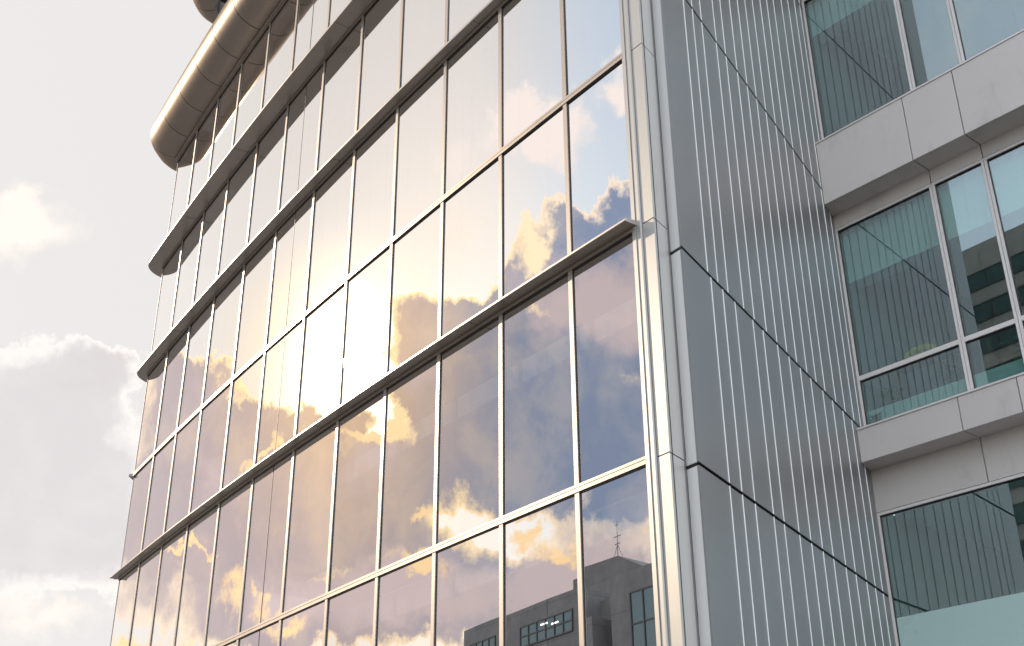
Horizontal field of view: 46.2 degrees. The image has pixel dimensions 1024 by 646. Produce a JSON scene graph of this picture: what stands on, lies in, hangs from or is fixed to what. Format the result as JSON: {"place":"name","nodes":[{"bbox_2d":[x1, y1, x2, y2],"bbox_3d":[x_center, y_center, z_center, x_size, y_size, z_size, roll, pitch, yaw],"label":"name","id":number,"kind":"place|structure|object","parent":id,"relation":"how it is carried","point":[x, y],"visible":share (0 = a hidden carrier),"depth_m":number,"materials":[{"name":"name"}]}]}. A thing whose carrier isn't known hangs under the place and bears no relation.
{"place":"outdoors","nodes":[
{"label":"outdoors","id":0,"kind":"place"},
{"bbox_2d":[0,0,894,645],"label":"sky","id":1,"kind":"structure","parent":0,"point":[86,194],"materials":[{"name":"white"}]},
{"bbox_2d":[109,0,895,645],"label":"glass building","id":2,"kind":"structure","parent":0,"point":[501,322],"depth_m":17.00,"materials":[{"name":"glass"}]},
{"bbox_2d":[801,0,1023,645],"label":"office wing","id":3,"kind":"structure","parent":2,"relation":"attached to","point":[920,143],"depth_m":19.41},
{"bbox_2d":[802,0,912,138],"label":"window","id":4,"kind":"structure","parent":3,"relation":"in","point":[804,2],"depth_m":21.88,"materials":[{"name":"metal"}]},
{"bbox_2d":[835,184,970,425],"bbox_3d":[6.191,-0.208,19.197,0.078,3.810,1.874,20,-33,-35],"label":"window","id":5,"kind":"structure","parent":3,"relation":"in","point":[957,343],"depth_m":19.24,"materials":[{"name":"metal"}]},
{"bbox_2d":[896,0,961,88],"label":"window","id":6,"kind":"structure","parent":3,"relation":"in","point":[899,4],"depth_m":20.43,"materials":[{"name":"metal"}]},
{"bbox_2d":[877,473,1023,645],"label":"window","id":7,"kind":"structure","parent":3,"relation":"in","point":[880,515],"depth_m":17.79,"materials":[{"name":"metal"}]},
{"bbox_2d":[949,0,966,61],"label":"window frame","id":8,"kind":"structure","parent":3,"relation":"in","point":[952,4],"depth_m":19.86,"materials":[{"name":"metal"}]},
{"bbox_2d":[931,159,1023,389],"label":"window","id":9,"kind":"structure","parent":3,"relation":"in","point":[1013,322],"depth_m":18.25,"materials":[{"name":"metal"}]},
{"bbox_2d":[983,139,1023,343],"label":"window","id":10,"kind":"structure","parent":3,"relation":"in","point":[1018,144],"depth_m":18.17,"materials":[{"name":"metal"}]},
{"bbox_2d":[904,343,936,358],"bbox_3d":[6.744,0.497,19.828,0.180,0.276,0.623,20,-33,-35],"label":"cushion","id":11,"kind":"object","parent":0,"point":[916,350],"visible":0.52,"depth_m":19.79,"materials":[{"name":"green fabric"}]},
{"bbox_2d":[937,361,963,384],"bbox_3d":[6.791,0.816,18.534,0.389,0.504,0.381,0,-26,0],"label":"potted plant","id":12,"kind":"object","parent":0,"point":[952,373],"visible":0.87,"depth_m":18.50,"materials":[{"name":"green plant"}]}
]}

